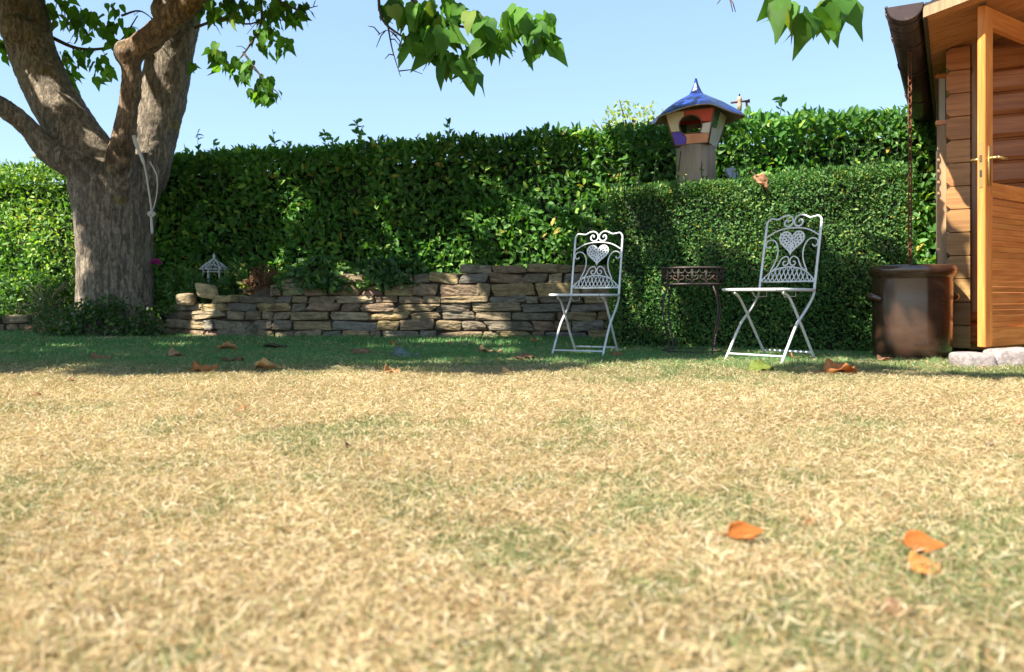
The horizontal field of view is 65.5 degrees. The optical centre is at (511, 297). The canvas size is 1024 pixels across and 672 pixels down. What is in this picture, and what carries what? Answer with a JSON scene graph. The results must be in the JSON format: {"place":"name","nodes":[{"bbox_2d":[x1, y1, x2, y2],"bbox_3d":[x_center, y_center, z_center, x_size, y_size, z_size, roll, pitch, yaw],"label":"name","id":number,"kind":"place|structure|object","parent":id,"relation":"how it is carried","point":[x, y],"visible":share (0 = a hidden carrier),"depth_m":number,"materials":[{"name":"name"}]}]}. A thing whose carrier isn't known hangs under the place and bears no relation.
{"place":"outdoors","nodes":[
{"label":"outdoors","id":0,"kind":"place"},
{"bbox_2d":[0,0,931,184],"label":"sky","id":1,"kind":"structure","parent":0,"point":[643,52],"materials":[{"name":"blue"}]},
{"bbox_2d":[0,328,1023,671],"bbox_3d":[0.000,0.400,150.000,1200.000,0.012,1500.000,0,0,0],"label":"ground","id":2,"kind":"structure","parent":0,"point":[52,655],"depth_m":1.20,"materials":[{"name":"beige plant"}]},
{"bbox_2d":[0,314,63,331],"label":"stone wall","id":3,"kind":"structure","parent":2,"relation":"on","point":[15,322],"depth_m":9.08,"materials":[{"name":"stone"}]},
{"bbox_2d":[22,325,52,331],"bbox_3d":[-5.266,0.360,8.862,0.364,0.097,0.151,0,0,0],"label":"pink stone","id":4,"kind":"object","parent":2,"relation":"on","point":[29,327],"visible":0.19,"depth_m":8.79,"materials":[{"name":"pink stone"}]},
{"bbox_2d":[0,154,75,314],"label":"bright hedge","id":5,"kind":"object","parent":2,"relation":"on","point":[36,227],"visible":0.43,"depth_m":9.65,"materials":[{"name":"green plant"}]},
{"bbox_2d":[19,295,62,333],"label":"leafy plant","id":6,"kind":"object","parent":2,"relation":"on","point":[42,317],"visible":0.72,"depth_m":8.10,"materials":[{"name":"green plant"}]},
{"bbox_2d":[12,281,74,324],"bbox_3d":[-5.276,0.071,9.003,0.729,0.505,0.353,0,0,0],"label":"leafy plant","id":7,"kind":"object","parent":2,"relation":"on","point":[55,293],"visible":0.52,"depth_m":8.98,"materials":[{"name":"green plant"}]},
{"bbox_2d":[86,352,112,360],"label":"fallen leaf","id":8,"kind":"object","parent":2,"relation":"on","point":[94,355],"visible":0.7,"depth_m":4.92,"materials":[{"name":"brown plant"}]},
{"bbox_2d":[43,293,167,336],"bbox_3d":[-3.943,0.198,7.727,1.226,0.477,0.426,0,0,0],"label":"ivy plant","id":9,"kind":"object","parent":2,"relation":"on","point":[76,321],"visible":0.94,"depth_m":7.67,"materials":[{"name":"green plant"}]},
{"bbox_2d":[94,336,143,338],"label":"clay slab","id":10,"kind":"structure","parent":2,"relation":"on","point":[119,336],"depth_m":7.55,"materials":[{"name":"stone"}]},
{"bbox_2d":[164,347,182,356],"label":"fallen leaf","id":11,"kind":"object","parent":2,"relation":"on","point":[172,352],"visible":0.91,"depth_m":5.16,"materials":[{"name":"brown plant"}]},
{"bbox_2d":[184,361,218,372],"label":"fallen leaf","id":12,"kind":"object","parent":2,"relation":"on","point":[196,366],"visible":0.98,"depth_m":4.18,"materials":[{"name":"brown plant"}]},
{"bbox_2d":[211,341,237,349],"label":"fallen leaf","id":13,"kind":"object","parent":2,"relation":"on","point":[228,344],"visible":0.77,"depth_m":5.84,"materials":[{"name":"brown plant"}]},
{"bbox_2d":[219,357,243,361],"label":"fallen leaf","id":14,"kind":"object","parent":2,"relation":"on","point":[235,358],"visible":0.89,"depth_m":4.78,"materials":[{"name":"brown plant"}]},
{"bbox_2d":[248,357,285,369],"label":"fallen leaf","id":15,"kind":"object","parent":2,"relation":"on","point":[263,362],"visible":0.91,"depth_m":4.25,"materials":[{"name":"brown plant"}]},
{"bbox_2d":[258,342,287,348],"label":"fallen leaf","id":16,"kind":"object","parent":2,"relation":"on","point":[273,344],"visible":0.81,"depth_m":6.02,"materials":[{"name":"plant"}]},
{"bbox_2d":[160,273,471,321],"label":"flower bed soil","id":17,"kind":"structure","parent":2,"relation":"on","point":[163,316],"depth_m":8.43,"materials":[{"name":"brown soil"}]},
{"bbox_2d":[150,258,161,300],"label":"pink flower","id":18,"kind":"object","parent":17,"relation":"on","point":[156,261],"visible":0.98,"depth_m":8.30,"materials":[{"name":"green plant"}]},
{"bbox_2d":[152,262,206,316],"bbox_3d":[-3.501,-0.080,8.423,0.746,0.603,0.577,0,0,0],"label":"leafy plant","id":19,"kind":"object","parent":17,"relation":"on","point":[170,293],"visible":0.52,"depth_m":8.34,"materials":[{"name":"green plant"}]},
{"bbox_2d":[183,268,240,303],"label":"leafy plant","id":20,"kind":"object","parent":17,"relation":"on","point":[216,284],"visible":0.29,"depth_m":8.23,"materials":[{"name":"green plant"}]},
{"bbox_2d":[218,257,260,295],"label":"leafy plant","id":21,"kind":"object","parent":17,"relation":"on","point":[239,276],"visible":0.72,"depth_m":8.19,"materials":[{"name":"green plant"}]},
{"bbox_2d":[241,261,280,294],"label":"dried plant","id":22,"kind":"object","parent":17,"relation":"on","point":[270,275],"visible":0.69,"depth_m":8.04,"materials":[{"name":"brown plant"}]},
{"bbox_2d":[349,348,370,354],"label":"fallen leaf","id":23,"kind":"object","parent":2,"relation":"on","point":[361,350],"visible":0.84,"depth_m":5.46,"materials":[{"name":"brown plant"}]},
{"bbox_2d":[380,364,400,372],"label":"fallen leaf","id":24,"kind":"object","parent":2,"relation":"on","point":[388,369],"visible":0.91,"depth_m":4.04,"materials":[{"name":"orange plant"}]},
{"bbox_2d":[163,263,620,337],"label":"stone wall","id":25,"kind":"structure","parent":2,"relation":"on","point":[513,300],"depth_m":7.76,"materials":[{"name":"stone"}]},
{"bbox_2d":[175,293,196,305],"bbox_3d":[-3.306,0.024,8.089,0.180,0.130,0.163,0,0,0],"label":"pale stone","id":26,"kind":"object","parent":25,"relation":"on","point":[186,299],"visible":1,"depth_m":8.02,"materials":[{"name":"beige stone"}]},
{"bbox_2d":[195,283,218,298],"bbox_3d":[-3.058,-0.059,8.000,0.223,0.169,0.152,0,0,0],"label":"pale stone","id":27,"kind":"object","parent":25,"relation":"on","point":[207,291],"visible":0.92,"depth_m":7.93,"materials":[{"name":"beige stone"}]},
{"bbox_2d":[199,254,226,283],"bbox_3d":[-3.181,-0.297,8.500,0.294,0.354,0.294,0,0,0],"label":"garden lantern","id":28,"kind":"object","parent":25,"relation":"on","point":[206,266],"visible":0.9,"depth_m":8.46,"materials":[{"name":"white metal"}]},
{"bbox_2d":[270,252,362,293],"bbox_3d":[-1.913,-0.239,7.981,1.005,0.424,0.748,0,0,0],"label":"trailing plant","id":29,"kind":"object","parent":25,"relation":"on","point":[325,267],"visible":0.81,"depth_m":7.78,"materials":[{"name":"green plant"}]},
{"bbox_2d":[343,254,431,292],"bbox_3d":[-1.245,-0.241,8.002,1.027,0.404,0.719,0,0,0],"label":"trailing plant","id":30,"kind":"object","parent":25,"relation":"on","point":[378,270],"visible":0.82,"depth_m":7.78,"materials":[{"name":"green plant"}]},
{"bbox_2d":[385,346,418,357],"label":"fallen leaf","id":31,"kind":"object","parent":2,"relation":"on","point":[397,350],"visible":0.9,"depth_m":5.26,"materials":[{"name":"grey plant"}]},
{"bbox_2d":[0,0,863,337],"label":"broadleaf tree","id":32,"kind":"object","parent":2,"relation":"on","point":[84,154],"visible":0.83,"depth_m":7.89,"materials":[{"name":"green plant"}]},
{"bbox_2d":[132,135,157,233],"bbox_3d":[-3.587,-1.098,7.770,0.247,0.964,0.062,0,0,0],"label":"rope","id":33,"kind":"object","parent":32,"relation":"hanging from","point":[151,213],"visible":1,"depth_m":7.76,"materials":[{"name":"grey fabric"}]},
{"bbox_2d":[473,344,502,353],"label":"fallen leaf","id":34,"kind":"object","parent":2,"relation":"on","point":[482,348],"visible":0.79,"depth_m":5.52,"materials":[{"name":"brown plant"}]},
{"bbox_2d":[499,367,512,372],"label":"fallen leaf","id":35,"kind":"object","parent":2,"relation":"on","point":[504,369],"visible":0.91,"depth_m":4.05,"materials":[{"name":"brown plant"}]},
{"bbox_2d":[514,353,534,359],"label":"fallen leaf","id":36,"kind":"object","parent":2,"relation":"on","point":[525,355],"visible":0.95,"depth_m":4.97,"materials":[{"name":"brown plant"}]},
{"bbox_2d":[153,94,976,321],"bbox_3d":[0.240,-0.788,8.651,10.664,2.481,1.397,0,0,13],"label":"laurel hedge","id":37,"kind":"object","parent":2,"relation":"on","point":[473,199],"visible":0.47,"depth_m":8.46,"materials":[{"name":"green plant"}]},
{"bbox_2d":[549,231,623,356],"bbox_3d":[0.519,-0.036,5.489,0.403,0.883,0.546,0,0,24],"label":"garden chair","id":38,"kind":"object","parent":2,"relation":"on","point":[597,257],"visible":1,"depth_m":5.64,"materials":[{"name":"white metal"}]},
{"bbox_2d":[607,351,622,356],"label":"fallen leaf","id":39,"kind":"object","parent":2,"relation":"on","point":[615,353],"visible":0.77,"depth_m":5.24,"materials":[{"name":"brown plant"}]},
{"bbox_2d":[586,99,662,150],"bbox_3d":[1.744,-1.234,11.483,1.483,3.277,1.316,0,0,0],"label":"garden tree","id":40,"kind":"object","parent":2,"relation":"on","point":[625,115],"visible":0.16,"depth_m":11.31,"materials":[{"name":"green plant"}]},
{"bbox_2d":[660,266,724,354],"bbox_3d":[1.240,0.098,5.480,0.435,0.604,0.435,0,0,23],"label":"side table","id":41,"kind":"object","parent":2,"relation":"on","point":[698,269],"visible":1,"depth_m":5.36,"materials":[{"name":"brown metal"}]},
{"bbox_2d":[676,144,715,194],"bbox_3d":[1.570,-0.436,6.779,0.381,1.672,0.382,0,0,0],"label":"tree log","id":42,"kind":"object","parent":2,"relation":"on","point":[693,156],"visible":0.27,"depth_m":6.64,"materials":[{"name":"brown wood"}]},
{"bbox_2d":[649,78,744,148],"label":"bird house","id":43,"kind":"structure","parent":42,"relation":"on","point":[696,108],"depth_m":6.64,"materials":[{"name":"wood"}]},
{"bbox_2d":[730,94,749,110],"bbox_3d":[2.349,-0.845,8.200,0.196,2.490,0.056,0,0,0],"label":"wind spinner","id":44,"kind":"object","parent":43,"relation":"on","point":[739,101],"visible":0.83,"depth_m":8.19,"materials":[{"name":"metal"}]},
{"bbox_2d":[717,520,764,538],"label":"fallen leaf","id":45,"kind":"object","parent":2,"relation":"on","point":[739,529],"visible":1,"depth_m":1.27,"materials":[{"name":"orange plant"}]},
{"bbox_2d":[739,360,773,371],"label":"fallen leaf","id":46,"kind":"object","parent":2,"relation":"on","point":[759,365],"visible":0.88,"depth_m":4.20,"materials":[{"name":"plant"}]},
{"bbox_2d":[604,132,918,351],"bbox_3d":[1.861,-0.392,6.174,2.257,1.622,0.791,0,0,11],"label":"privet hedge","id":47,"kind":"object","parent":2,"relation":"on","point":[657,226],"visible":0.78,"depth_m":5.91,"materials":[{"name":"green plant"}]},
{"bbox_2d":[724,167,758,192],"bbox_3d":[1.912,-0.951,6.580,0.174,0.348,0.073,-35,0,0],"label":"glazed shard","id":48,"kind":"object","parent":47,"relation":"attached to","point":[728,171],"visible":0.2,"depth_m":6.55,"materials":[{"name":"blue ceramic"}]},
{"bbox_2d":[752,172,768,189],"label":"fallen leaf","id":49,"kind":"object","parent":47,"relation":"on","point":[761,178],"visible":1,"depth_m":5.84,"materials":[{"name":"orange plant"}]},
{"bbox_2d":[722,214,822,361],"bbox_3d":[1.643,-0.069,5.028,0.588,0.949,0.433,0,0,-43],"label":"garden chair","id":50,"kind":"object","parent":2,"relation":"on","point":[790,250],"visible":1,"depth_m":5.12,"materials":[{"name":"white metal"}]},
{"bbox_2d":[804,518,816,526],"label":"fallen leaf","id":51,"kind":"object","parent":2,"relation":"on","point":[809,520],"visible":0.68,"depth_m":1.36,"materials":[{"name":"orange plant"}]},
{"bbox_2d":[814,358,857,375],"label":"fallen leaf","id":52,"kind":"object","parent":2,"relation":"on","point":[830,365],"visible":0.94,"depth_m":4.04,"materials":[{"name":"orange plant"}]},
{"bbox_2d":[877,355,891,360],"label":"fallen leaf","id":53,"kind":"object","parent":2,"relation":"on","point":[883,358],"visible":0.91,"depth_m":4.84,"materials":[{"name":"brown plant"}]},
{"bbox_2d":[878,596,913,617],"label":"fallen leaf","id":54,"kind":"object","parent":2,"relation":"on","point":[893,604],"visible":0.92,"depth_m":0.99,"materials":[{"name":"beige plant"}]},
{"bbox_2d":[865,264,959,359],"bbox_3d":[2.601,0.098,5.182,0.523,0.605,0.523,0,0,-42],"label":"crock","id":55,"kind":"object","parent":2,"relation":"on","point":[912,309],"visible":0.94,"depth_m":4.98,"materials":[{"name":"brown ceramic"}]},
{"bbox_2d":[893,530,946,552],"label":"fallen leaf","id":56,"kind":"object","parent":2,"relation":"on","point":[916,538],"visible":1,"depth_m":1.21,"materials":[{"name":"orange plant"}]},
{"bbox_2d":[903,550,940,574],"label":"fallen leaf","id":57,"kind":"object","parent":2,"relation":"on","point":[914,556],"visible":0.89,"depth_m":1.14,"materials":[{"name":"orange plant"}]},
{"bbox_2d":[935,119,947,263],"bbox_3d":[2.931,-0.400,5.428,0.082,1.600,0.082,0,0,29],"label":"wooden post","id":58,"kind":"object","parent":2,"relation":"on","point":[940,125],"visible":0.48,"depth_m":5.40,"materials":[{"name":"brown wood"}]},
{"bbox_2d":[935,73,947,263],"bbox_3d":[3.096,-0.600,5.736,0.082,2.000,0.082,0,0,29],"label":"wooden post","id":59,"kind":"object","parent":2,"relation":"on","point":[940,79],"visible":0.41,"depth_m":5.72,"materials":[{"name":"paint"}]},
{"bbox_2d":[885,0,1023,349],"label":"garden shed","id":60,"kind":"structure","parent":2,"relation":"on","point":[973,50],"depth_m":5.23,"materials":[{"name":"brown wood"}]},
{"bbox_2d":[908,50,911,263],"bbox_3d":[2.589,-0.874,5.182,0.027,1.535,0.027,0,0,28],"label":"rain chain","id":61,"kind":"object","parent":60,"relation":"hanging from","point":[909,139],"visible":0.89,"depth_m":5.18,"materials":[{"name":"metal"}]},
{"bbox_2d":[970,5,1023,346],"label":"door","id":62,"kind":"structure","parent":60,"relation":"in","point":[1000,224],"depth_m":4.64,"materials":[{"name":"brown wood"}]},
{"bbox_2d":[948,352,996,368],"bbox_3d":[2.599,0.361,4.501,0.219,0.105,0.180,0,0,-6],"label":"granite stone","id":63,"kind":"object","parent":2,"relation":"on","point":[963,359],"visible":0.69,"depth_m":4.42,"materials":[{"name":"white stone"}]},
{"bbox_2d":[982,347,1023,367],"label":"granite stone","id":64,"kind":"object","parent":2,"relation":"on","point":[1012,355],"visible":0.52,"depth_m":4.45,"materials":[{"name":"white stone"}]},
{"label":"flower bed soil","id":65,"kind":"structure","parent":0,"visible":0},
{"bbox_2d":[0,272,63,318],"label":"leafy plant","id":66,"kind":"object","parent":65,"relation":"on","point":[10,286],"visible":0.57,"depth_m":9.28,"materials":[{"name":"green plant"}]},
{"bbox_2d":[29,257,75,315],"bbox_3d":[-5.285,-0.079,9.295,0.655,0.794,0.490,0,0,0],"label":"leafy plant","id":67,"kind":"object","parent":65,"relation":"on","point":[64,290],"visible":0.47,"depth_m":9.25,"materials":[{"name":"green plant"}]}
]}

